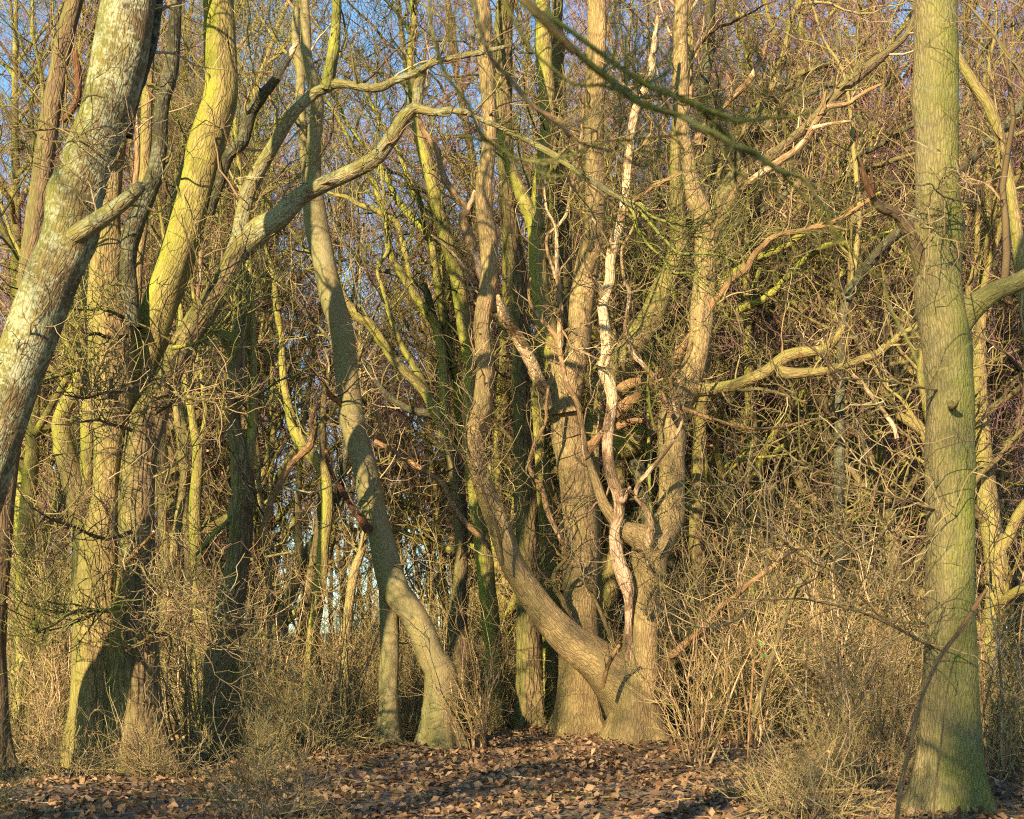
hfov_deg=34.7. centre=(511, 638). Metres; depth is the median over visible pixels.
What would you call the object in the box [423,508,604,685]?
hazel shrub
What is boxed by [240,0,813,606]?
spreading tree
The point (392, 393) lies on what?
background tree
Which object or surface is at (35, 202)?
edge tree
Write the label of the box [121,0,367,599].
background tree
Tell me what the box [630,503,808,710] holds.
hazel shrub
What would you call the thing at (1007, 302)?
background tree
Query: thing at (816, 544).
hazel shrub
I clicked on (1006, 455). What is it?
spreading tree
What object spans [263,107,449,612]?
background tree
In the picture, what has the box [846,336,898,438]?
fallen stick
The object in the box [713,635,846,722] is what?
bramble bush
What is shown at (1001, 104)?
background tree
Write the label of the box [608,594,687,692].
thorn shrub
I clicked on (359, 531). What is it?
background tree
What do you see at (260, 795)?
bramble bush
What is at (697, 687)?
bramble cane
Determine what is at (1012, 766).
bramble bush
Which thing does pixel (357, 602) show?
hazel shrub
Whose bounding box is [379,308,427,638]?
background tree
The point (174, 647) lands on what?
hazel shrub
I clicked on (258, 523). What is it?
background tree
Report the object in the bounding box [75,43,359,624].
background tree
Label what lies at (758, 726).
shoot thicket
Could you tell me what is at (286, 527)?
spreading tree
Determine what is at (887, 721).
bramble bush
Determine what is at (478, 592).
hazel shrub
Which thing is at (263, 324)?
background tree
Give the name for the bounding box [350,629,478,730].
thorn shrub
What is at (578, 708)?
central trunk
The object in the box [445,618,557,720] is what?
thorn shrub
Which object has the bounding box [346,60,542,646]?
background tree
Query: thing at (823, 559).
hazel shrub
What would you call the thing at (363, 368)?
background tree
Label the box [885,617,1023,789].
bramble bush
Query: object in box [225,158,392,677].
background tree
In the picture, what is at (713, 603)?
shoot thicket
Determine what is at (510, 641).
thorn shrub
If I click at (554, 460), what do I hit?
background tree
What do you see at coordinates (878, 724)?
shoot thicket
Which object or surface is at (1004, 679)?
bramble bush
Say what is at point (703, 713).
shoot thicket
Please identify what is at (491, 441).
spreading tree
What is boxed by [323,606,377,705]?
thorn shrub
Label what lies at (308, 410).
background tree
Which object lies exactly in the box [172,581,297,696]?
hazel shrub
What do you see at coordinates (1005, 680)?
bramble bush
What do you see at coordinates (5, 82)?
sky
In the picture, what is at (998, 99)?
background tree
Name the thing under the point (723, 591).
hazel shrub
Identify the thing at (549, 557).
back pole
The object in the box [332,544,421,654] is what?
hazel shrub
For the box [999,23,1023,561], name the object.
background tree
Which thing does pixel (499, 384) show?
spreading tree
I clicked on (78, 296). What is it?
spreading tree
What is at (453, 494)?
fan tree
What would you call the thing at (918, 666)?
bramble bush
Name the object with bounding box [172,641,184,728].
bramble bush
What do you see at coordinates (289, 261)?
background tree
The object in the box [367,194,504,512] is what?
background tree
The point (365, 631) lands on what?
thorn shrub
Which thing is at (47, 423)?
background tree
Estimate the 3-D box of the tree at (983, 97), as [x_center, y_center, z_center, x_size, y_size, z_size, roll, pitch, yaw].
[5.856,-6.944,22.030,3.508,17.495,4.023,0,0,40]
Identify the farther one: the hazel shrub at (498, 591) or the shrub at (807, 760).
the hazel shrub at (498, 591)
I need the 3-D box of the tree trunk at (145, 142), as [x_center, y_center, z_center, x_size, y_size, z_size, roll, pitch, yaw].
[-5.652,-7.579,24.376,4.526,19.016,2.917,0,0,44]
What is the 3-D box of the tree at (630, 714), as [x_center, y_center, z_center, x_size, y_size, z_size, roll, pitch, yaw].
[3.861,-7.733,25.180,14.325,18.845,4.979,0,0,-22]
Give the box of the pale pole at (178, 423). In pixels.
[121,37,273,732]
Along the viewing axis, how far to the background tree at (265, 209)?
46.11 m
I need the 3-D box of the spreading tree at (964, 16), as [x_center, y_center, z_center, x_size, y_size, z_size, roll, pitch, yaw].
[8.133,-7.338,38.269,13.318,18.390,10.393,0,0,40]
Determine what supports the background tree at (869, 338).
on the ground
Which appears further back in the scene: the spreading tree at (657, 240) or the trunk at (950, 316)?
the spreading tree at (657, 240)
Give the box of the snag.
[514,15,739,663]
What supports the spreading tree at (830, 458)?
on the ground
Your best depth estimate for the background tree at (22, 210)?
40.51 m
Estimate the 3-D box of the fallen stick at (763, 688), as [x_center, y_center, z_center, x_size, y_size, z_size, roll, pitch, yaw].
[3.924,-0.071,21.834,1.606,2.366,0.444,0,0,12]
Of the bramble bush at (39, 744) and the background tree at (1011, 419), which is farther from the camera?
the background tree at (1011, 419)
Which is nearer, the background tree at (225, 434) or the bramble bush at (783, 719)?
the bramble bush at (783, 719)
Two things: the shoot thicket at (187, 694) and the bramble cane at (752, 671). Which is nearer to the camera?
the bramble cane at (752, 671)
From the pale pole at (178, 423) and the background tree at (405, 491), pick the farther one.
the background tree at (405, 491)
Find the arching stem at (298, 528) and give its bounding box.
[249,53,458,721]
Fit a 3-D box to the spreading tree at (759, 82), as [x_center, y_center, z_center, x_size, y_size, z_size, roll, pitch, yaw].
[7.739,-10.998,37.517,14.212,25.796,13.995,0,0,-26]
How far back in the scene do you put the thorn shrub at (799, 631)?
29.45 m
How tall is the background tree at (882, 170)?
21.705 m
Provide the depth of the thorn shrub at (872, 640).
34.77 m
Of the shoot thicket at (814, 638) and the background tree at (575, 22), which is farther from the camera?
the background tree at (575, 22)
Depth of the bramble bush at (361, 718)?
30.47 m
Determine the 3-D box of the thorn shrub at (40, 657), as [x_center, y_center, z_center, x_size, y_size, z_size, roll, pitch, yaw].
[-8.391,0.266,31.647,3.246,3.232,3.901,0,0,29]
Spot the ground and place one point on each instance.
(604, 810)
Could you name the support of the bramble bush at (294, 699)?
on the ground
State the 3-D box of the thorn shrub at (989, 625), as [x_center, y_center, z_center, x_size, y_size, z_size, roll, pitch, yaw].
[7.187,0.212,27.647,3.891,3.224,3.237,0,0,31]
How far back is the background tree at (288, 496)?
44.65 m
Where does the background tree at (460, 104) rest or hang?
on the ground
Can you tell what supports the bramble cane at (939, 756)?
on the ground
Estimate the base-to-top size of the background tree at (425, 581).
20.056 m
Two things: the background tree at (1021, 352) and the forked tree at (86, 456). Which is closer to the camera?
the forked tree at (86, 456)
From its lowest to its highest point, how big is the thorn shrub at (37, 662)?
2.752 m
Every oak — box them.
[0,0,253,514]
[0,0,839,778]
[143,0,396,758]
[376,0,973,418]
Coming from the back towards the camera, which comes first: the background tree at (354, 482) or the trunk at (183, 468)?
the background tree at (354, 482)
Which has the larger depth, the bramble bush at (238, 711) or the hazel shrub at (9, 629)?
the hazel shrub at (9, 629)
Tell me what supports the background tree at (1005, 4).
on the ground
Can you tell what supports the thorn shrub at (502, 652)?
on the ground
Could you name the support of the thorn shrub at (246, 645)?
on the ground
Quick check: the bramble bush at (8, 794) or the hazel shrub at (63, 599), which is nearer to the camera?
the bramble bush at (8, 794)
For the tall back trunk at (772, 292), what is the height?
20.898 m
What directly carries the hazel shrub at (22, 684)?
on the ground
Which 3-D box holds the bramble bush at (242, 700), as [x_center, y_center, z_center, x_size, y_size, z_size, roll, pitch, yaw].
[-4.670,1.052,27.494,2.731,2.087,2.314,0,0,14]
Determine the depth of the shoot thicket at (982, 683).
19.89 m
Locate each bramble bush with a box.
[0,674,79,818]
[0,689,145,783]
[7,634,68,765]
[9,655,70,737]
[46,649,190,728]
[54,667,240,783]
[150,680,369,818]
[163,630,298,730]
[164,648,292,737]
[169,628,327,767]
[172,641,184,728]
[180,687,326,789]
[187,613,419,766]
[240,641,349,737]
[255,654,377,742]
[322,630,423,727]
[337,643,491,740]
[457,634,552,734]
[604,608,783,736]
[680,696,820,807]
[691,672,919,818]
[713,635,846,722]
[754,644,815,735]
[773,618,912,743]
[777,652,912,745]
[788,676,917,796]
[812,624,996,755]
[823,620,1023,739]
[853,642,921,724]
[858,689,1003,781]
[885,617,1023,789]
[978,624,1023,750]
[979,635,1023,739]
[980,665,1023,761]
[980,708,1023,816]
[983,676,1023,762]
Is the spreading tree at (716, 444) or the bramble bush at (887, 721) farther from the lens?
the spreading tree at (716, 444)
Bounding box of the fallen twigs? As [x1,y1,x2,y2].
[3,714,1023,818]
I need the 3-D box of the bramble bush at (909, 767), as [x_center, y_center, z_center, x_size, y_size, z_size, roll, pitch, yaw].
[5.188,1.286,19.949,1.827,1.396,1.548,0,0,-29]
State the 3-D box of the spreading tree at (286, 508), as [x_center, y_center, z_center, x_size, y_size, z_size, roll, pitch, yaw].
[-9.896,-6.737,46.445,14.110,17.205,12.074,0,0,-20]
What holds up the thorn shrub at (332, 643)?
on the ground
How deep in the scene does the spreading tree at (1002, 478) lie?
44.12 m
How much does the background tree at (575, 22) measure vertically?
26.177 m
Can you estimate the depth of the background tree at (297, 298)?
60.14 m
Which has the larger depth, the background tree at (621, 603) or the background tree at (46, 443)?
the background tree at (46, 443)
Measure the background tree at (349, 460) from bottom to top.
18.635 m
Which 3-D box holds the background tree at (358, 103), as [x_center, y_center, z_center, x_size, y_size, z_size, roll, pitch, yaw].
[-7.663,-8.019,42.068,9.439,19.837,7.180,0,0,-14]
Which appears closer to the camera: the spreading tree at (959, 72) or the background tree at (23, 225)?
the background tree at (23, 225)
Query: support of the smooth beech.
on the ground
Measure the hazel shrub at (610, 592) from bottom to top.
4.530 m
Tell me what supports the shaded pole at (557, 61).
on the ground
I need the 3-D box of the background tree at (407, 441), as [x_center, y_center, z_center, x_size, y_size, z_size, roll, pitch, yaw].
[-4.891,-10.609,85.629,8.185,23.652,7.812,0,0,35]
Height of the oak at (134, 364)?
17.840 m
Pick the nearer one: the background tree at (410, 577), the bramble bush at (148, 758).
the bramble bush at (148, 758)
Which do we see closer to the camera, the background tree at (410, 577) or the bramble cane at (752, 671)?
the bramble cane at (752, 671)
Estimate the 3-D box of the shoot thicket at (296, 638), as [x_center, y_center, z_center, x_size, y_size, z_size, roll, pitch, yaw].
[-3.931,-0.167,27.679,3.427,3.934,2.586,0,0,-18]
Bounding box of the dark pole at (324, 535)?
[161,0,332,730]
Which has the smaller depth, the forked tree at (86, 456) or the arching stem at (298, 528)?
the forked tree at (86, 456)
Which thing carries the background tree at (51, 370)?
on the ground
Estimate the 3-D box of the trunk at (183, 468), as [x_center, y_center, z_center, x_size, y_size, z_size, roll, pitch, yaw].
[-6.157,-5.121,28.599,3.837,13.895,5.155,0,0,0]
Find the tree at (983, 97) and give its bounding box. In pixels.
[959,49,1023,371]
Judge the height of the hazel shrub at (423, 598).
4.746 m
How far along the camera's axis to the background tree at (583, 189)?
43.32 m
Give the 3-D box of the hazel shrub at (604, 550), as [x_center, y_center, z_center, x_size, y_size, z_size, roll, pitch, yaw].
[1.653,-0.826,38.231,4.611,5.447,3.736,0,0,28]
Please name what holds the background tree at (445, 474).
on the ground
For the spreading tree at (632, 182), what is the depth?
38.98 m
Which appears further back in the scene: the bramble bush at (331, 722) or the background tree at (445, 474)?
the background tree at (445, 474)
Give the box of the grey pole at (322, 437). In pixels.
[256,0,448,726]
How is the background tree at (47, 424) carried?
on the ground
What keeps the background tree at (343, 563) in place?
on the ground
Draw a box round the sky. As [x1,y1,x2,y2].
[0,0,1023,632]
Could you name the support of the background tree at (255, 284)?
on the ground
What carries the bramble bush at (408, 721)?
on the ground
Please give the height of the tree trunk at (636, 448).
7.449 m
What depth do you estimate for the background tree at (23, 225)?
44.32 m
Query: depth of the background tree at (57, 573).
47.11 m
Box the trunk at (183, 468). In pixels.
[46,0,272,734]
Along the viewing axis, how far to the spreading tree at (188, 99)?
55.65 m
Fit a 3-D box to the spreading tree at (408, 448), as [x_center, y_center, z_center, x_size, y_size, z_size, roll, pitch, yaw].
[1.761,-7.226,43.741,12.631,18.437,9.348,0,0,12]
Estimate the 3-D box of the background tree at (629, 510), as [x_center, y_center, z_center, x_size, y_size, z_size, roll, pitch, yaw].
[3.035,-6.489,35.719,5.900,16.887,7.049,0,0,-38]
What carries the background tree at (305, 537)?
on the ground
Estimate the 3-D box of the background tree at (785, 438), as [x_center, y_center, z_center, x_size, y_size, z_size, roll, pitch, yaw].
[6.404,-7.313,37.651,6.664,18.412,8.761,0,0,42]
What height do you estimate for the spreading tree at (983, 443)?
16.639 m
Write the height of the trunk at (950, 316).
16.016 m
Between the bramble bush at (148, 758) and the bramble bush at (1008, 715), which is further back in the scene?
the bramble bush at (1008, 715)
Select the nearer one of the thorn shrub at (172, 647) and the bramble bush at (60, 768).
the bramble bush at (60, 768)
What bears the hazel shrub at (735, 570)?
on the ground
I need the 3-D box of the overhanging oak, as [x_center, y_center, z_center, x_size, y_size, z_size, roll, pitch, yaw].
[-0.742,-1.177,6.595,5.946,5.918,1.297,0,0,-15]
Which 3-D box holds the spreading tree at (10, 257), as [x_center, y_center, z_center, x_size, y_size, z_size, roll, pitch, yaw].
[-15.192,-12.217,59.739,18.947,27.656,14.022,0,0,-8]
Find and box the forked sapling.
[82,0,259,726]
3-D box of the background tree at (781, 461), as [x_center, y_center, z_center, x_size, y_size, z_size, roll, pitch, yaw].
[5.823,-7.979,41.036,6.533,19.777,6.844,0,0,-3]
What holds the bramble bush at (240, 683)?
on the ground
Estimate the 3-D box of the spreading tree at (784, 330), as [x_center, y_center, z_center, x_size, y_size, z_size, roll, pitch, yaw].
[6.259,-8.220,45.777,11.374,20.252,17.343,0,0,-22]
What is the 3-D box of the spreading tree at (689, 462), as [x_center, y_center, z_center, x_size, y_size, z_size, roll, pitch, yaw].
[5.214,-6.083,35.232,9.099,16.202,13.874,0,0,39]
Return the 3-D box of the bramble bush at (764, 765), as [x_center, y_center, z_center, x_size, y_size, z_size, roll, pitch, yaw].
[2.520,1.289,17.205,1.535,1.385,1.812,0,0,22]
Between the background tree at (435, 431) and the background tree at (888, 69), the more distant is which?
the background tree at (435, 431)
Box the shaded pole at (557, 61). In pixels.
[502,0,627,393]
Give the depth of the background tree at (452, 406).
48.60 m
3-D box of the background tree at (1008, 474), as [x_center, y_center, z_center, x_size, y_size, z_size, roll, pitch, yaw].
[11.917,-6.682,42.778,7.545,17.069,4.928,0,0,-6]
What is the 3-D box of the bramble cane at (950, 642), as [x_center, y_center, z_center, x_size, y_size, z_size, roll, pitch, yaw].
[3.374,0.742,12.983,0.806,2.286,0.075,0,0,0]
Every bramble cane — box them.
[695,614,700,747]
[746,640,766,767]
[825,661,834,779]
[894,588,987,818]
[932,648,961,818]
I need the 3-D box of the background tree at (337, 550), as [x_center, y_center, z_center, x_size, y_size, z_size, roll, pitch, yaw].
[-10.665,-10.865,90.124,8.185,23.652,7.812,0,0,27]
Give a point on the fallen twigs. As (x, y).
(360, 791)
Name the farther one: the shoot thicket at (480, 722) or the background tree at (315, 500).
the background tree at (315, 500)
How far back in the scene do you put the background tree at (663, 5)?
40.51 m
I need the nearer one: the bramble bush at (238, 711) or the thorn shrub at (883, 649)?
the bramble bush at (238, 711)
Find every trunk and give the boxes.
[46,0,272,734]
[352,0,774,737]
[640,0,1023,817]
[645,0,975,727]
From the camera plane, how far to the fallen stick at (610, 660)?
24.39 m
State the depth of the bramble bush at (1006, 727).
22.05 m
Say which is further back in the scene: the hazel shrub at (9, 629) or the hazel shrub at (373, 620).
the hazel shrub at (9, 629)
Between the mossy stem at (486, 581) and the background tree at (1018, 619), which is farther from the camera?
the background tree at (1018, 619)
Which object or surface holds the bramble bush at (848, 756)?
on the ground
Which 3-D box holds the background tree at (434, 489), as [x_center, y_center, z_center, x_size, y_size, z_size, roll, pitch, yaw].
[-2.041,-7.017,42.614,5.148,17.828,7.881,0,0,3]
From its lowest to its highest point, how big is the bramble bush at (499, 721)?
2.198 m
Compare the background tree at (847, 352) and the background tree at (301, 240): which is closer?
the background tree at (847, 352)
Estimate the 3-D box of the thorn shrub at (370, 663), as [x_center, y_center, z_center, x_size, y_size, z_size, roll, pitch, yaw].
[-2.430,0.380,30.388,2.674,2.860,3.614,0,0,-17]
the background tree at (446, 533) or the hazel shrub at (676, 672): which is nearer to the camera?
the hazel shrub at (676, 672)
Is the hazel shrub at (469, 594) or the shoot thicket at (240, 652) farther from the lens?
the hazel shrub at (469, 594)
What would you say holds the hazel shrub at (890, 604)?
on the ground
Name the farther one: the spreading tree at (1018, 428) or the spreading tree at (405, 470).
the spreading tree at (405, 470)
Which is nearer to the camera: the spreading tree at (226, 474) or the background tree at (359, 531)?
the spreading tree at (226, 474)
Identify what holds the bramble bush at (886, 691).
on the ground
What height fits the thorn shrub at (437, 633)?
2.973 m
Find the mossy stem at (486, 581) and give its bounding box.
[341,0,506,729]
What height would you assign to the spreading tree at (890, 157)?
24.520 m
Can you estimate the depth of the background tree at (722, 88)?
42.62 m
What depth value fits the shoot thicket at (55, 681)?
22.40 m
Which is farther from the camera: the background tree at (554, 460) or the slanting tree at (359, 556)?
the background tree at (554, 460)
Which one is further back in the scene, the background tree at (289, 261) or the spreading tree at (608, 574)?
the background tree at (289, 261)
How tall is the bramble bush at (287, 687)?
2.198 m
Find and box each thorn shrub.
[6,615,70,706]
[7,577,180,714]
[51,585,191,706]
[205,582,296,685]
[288,589,375,690]
[289,600,376,693]
[316,585,446,728]
[321,596,440,706]
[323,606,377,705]
[326,600,432,692]
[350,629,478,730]
[379,603,479,699]
[402,603,515,704]
[406,622,550,729]
[441,605,515,711]
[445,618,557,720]
[502,615,515,672]
[543,610,676,674]
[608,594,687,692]
[634,522,876,745]
[704,558,888,727]
[731,518,993,731]
[775,593,924,670]
[813,598,923,701]
[856,560,1023,729]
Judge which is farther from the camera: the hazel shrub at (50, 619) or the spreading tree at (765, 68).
the spreading tree at (765, 68)
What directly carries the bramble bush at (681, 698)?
on the ground
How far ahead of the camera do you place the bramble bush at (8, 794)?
14.47 m
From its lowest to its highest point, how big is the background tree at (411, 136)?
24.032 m
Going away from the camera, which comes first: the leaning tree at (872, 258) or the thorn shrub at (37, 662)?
the leaning tree at (872, 258)
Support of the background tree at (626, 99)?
on the ground
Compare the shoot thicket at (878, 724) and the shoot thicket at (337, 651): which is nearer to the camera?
the shoot thicket at (878, 724)
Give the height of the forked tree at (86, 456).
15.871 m
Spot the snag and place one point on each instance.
(619, 501)
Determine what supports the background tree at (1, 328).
on the ground
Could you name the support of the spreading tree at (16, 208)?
on the ground
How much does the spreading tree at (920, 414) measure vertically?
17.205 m
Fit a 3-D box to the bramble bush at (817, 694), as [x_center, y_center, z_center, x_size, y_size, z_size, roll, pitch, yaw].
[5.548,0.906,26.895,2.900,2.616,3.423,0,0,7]
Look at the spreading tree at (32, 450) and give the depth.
30.80 m
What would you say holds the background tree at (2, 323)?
on the ground
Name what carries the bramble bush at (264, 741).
on the ground
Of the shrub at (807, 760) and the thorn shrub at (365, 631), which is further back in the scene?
the thorn shrub at (365, 631)
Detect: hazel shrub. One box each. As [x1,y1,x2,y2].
[6,526,71,748]
[6,590,12,658]
[8,452,214,735]
[35,536,71,702]
[157,566,295,745]
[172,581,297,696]
[203,450,448,718]
[322,558,445,706]
[323,485,514,711]
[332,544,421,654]
[406,553,558,705]
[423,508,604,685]
[435,507,512,652]
[436,494,561,701]
[440,586,515,715]
[508,511,629,639]
[558,500,731,705]
[612,482,865,730]
[629,474,854,705]
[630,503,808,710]
[668,624,687,712]
[704,432,924,677]
[726,456,915,708]
[846,552,924,680]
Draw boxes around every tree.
[0,0,93,747]
[0,0,115,767]
[0,0,195,619]
[0,0,240,589]
[0,0,369,416]
[0,0,387,719]
[0,0,393,651]
[0,0,409,588]
[0,0,423,694]
[0,1,351,676]
[0,2,403,728]
[0,2,420,599]
[0,49,186,411]
[0,61,80,576]
[0,63,70,679]
[0,81,69,623]
[0,81,453,608]
[0,147,69,616]
[1,171,57,583]
[21,0,256,687]
[38,0,399,677]
[48,151,547,691]
[61,0,511,727]
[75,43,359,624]
[77,0,336,593]
[79,0,294,404]
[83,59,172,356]
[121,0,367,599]
[122,0,321,512]
[122,0,409,637]
[147,0,426,698]
[155,51,395,602]
[155,198,290,648]
[176,22,320,731]
[186,1,350,376]
[199,56,403,598]
[208,148,356,594]
[209,156,413,647]
[215,121,352,502]
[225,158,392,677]
[229,73,596,587]
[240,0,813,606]
[251,0,797,715]
[257,0,619,709]
[257,76,467,729]
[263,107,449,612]
[272,243,370,595]
[273,138,415,613]
[276,355,335,557]
[278,409,329,648]
[302,277,404,624]
[306,349,371,647]
[309,186,412,640]
[313,0,898,700]
[314,0,741,611]
[324,0,545,691]
[325,0,810,608]
[334,75,489,649]
[334,292,405,621]
[339,134,497,648]
[340,45,524,645]
[341,348,401,622]
[342,0,911,569]
[343,164,526,619]
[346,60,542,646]
[346,203,458,648]
[349,67,901,597]
[349,189,437,631]
[352,239,439,619]
[363,234,422,498]
[363,288,429,609]
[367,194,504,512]
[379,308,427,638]
[388,0,911,649]
[388,174,542,571]
[391,0,1022,711]
[391,233,526,592]
[397,100,534,691]
[405,157,535,591]
[414,0,1011,743]
[418,31,604,580]
[423,0,700,518]
[432,0,1023,723]
[492,9,700,533]
[495,5,778,636]
[516,0,1023,630]
[521,27,669,215]
[527,0,1023,651]
[535,0,814,712]
[550,0,770,533]
[551,0,770,478]
[552,0,1023,724]
[554,0,1023,702]
[576,0,1023,657]
[577,0,1020,642]
[593,0,861,413]
[602,60,1023,693]
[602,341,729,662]
[606,0,905,656]
[618,12,1022,666]
[621,0,825,567]
[639,21,759,409]
[650,0,1023,620]
[683,2,794,629]
[686,0,1023,723]
[705,1,844,611]
[710,0,1023,736]
[715,0,1023,580]
[718,3,1023,600]
[719,0,1022,695]
[729,0,1023,521]
[732,0,1023,388]
[747,109,1002,662]
[753,0,1023,646]
[763,0,1022,675]
[857,0,1023,585]
[891,0,1023,399]
[899,11,1023,204]
[901,0,1023,420]
[904,124,1023,612]
[924,0,1023,489]
[959,0,1023,420]
[959,0,1023,692]
[962,70,1023,689]
[976,35,1023,622]
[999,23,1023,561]
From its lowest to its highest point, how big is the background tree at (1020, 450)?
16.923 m
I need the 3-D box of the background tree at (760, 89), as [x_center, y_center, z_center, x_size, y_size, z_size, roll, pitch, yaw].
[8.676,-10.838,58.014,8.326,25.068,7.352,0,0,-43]
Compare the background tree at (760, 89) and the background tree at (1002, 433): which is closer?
the background tree at (1002, 433)
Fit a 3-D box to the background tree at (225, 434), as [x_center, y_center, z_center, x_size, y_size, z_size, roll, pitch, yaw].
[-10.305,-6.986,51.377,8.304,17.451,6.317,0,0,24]
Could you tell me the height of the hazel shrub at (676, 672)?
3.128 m
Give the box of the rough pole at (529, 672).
[446,0,570,730]
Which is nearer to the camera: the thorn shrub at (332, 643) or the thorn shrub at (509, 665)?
the thorn shrub at (509, 665)
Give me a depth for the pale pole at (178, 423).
29.95 m
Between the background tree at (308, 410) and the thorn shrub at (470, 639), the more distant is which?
the background tree at (308, 410)
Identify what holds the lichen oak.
on the ground
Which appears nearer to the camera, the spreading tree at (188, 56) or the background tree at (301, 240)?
the spreading tree at (188, 56)
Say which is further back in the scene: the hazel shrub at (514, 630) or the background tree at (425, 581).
the background tree at (425, 581)
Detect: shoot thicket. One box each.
[6,558,75,761]
[155,523,266,761]
[161,525,308,737]
[179,511,376,734]
[255,515,420,736]
[373,565,547,749]
[588,529,799,766]
[599,438,858,730]
[631,429,865,748]
[680,409,991,740]
[706,479,921,785]
[770,449,1022,778]
[848,422,1023,777]
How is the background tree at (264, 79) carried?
on the ground
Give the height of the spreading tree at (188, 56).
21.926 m
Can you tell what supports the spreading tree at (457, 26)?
on the ground
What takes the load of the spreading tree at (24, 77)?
on the ground
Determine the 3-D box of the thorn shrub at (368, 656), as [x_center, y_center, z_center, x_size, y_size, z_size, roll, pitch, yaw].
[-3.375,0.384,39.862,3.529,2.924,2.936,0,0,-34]
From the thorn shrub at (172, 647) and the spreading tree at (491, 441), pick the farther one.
the spreading tree at (491, 441)
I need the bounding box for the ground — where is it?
[0,633,1023,818]
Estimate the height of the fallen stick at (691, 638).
2.306 m
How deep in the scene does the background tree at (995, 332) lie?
38.70 m
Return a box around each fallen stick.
[588,611,642,688]
[652,552,781,704]
[746,545,867,721]
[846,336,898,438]
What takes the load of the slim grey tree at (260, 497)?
on the ground
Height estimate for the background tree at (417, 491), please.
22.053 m
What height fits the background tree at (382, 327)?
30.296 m
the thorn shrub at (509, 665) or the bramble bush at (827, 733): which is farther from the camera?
the thorn shrub at (509, 665)
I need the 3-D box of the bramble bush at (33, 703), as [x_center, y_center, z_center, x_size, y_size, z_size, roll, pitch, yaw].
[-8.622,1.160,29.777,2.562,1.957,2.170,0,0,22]
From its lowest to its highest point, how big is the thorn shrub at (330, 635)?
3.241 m
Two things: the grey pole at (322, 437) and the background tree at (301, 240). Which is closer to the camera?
the grey pole at (322, 437)
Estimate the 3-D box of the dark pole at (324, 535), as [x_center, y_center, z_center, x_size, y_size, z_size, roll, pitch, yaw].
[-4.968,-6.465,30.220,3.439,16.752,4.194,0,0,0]
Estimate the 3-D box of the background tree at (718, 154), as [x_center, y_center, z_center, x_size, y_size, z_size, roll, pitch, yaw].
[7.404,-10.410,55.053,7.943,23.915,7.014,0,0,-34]
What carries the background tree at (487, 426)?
on the ground
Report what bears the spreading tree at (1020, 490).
on the ground
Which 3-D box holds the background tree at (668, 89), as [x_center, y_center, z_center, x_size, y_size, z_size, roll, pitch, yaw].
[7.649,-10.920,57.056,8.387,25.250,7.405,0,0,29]
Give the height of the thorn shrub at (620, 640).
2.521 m
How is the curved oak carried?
on the ground
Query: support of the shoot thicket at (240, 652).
on the ground
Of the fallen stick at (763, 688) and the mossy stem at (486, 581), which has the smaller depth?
the fallen stick at (763, 688)
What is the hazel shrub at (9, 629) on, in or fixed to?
on the ground
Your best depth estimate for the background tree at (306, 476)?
101.99 m
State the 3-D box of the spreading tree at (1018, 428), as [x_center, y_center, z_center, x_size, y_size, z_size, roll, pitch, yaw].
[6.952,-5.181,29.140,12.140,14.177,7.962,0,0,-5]
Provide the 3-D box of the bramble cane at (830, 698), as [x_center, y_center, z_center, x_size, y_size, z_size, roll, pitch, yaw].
[3.881,1.059,19.983,0.128,1.575,0.066,0,0,0]
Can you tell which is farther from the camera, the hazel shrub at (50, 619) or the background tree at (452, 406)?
the background tree at (452, 406)
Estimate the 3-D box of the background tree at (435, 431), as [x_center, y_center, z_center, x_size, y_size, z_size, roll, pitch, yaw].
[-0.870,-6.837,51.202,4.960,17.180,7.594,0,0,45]
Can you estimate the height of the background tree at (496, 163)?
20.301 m
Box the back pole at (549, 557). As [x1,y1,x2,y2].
[474,0,634,723]
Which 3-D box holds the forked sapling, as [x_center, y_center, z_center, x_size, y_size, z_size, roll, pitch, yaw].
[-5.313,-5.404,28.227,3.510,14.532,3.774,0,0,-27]
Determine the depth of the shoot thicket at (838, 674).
19.39 m
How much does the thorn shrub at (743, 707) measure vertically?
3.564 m
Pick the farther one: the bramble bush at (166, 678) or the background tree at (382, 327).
the background tree at (382, 327)
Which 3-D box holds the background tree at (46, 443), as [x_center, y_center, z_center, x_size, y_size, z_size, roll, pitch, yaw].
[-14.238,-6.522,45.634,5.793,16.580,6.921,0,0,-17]
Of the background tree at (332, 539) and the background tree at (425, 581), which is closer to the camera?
the background tree at (425, 581)
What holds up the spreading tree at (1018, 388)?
on the ground
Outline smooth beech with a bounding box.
[278,0,473,749]
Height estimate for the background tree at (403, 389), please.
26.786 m
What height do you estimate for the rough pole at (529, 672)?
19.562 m
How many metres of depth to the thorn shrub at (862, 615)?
27.23 m
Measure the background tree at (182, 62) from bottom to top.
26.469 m

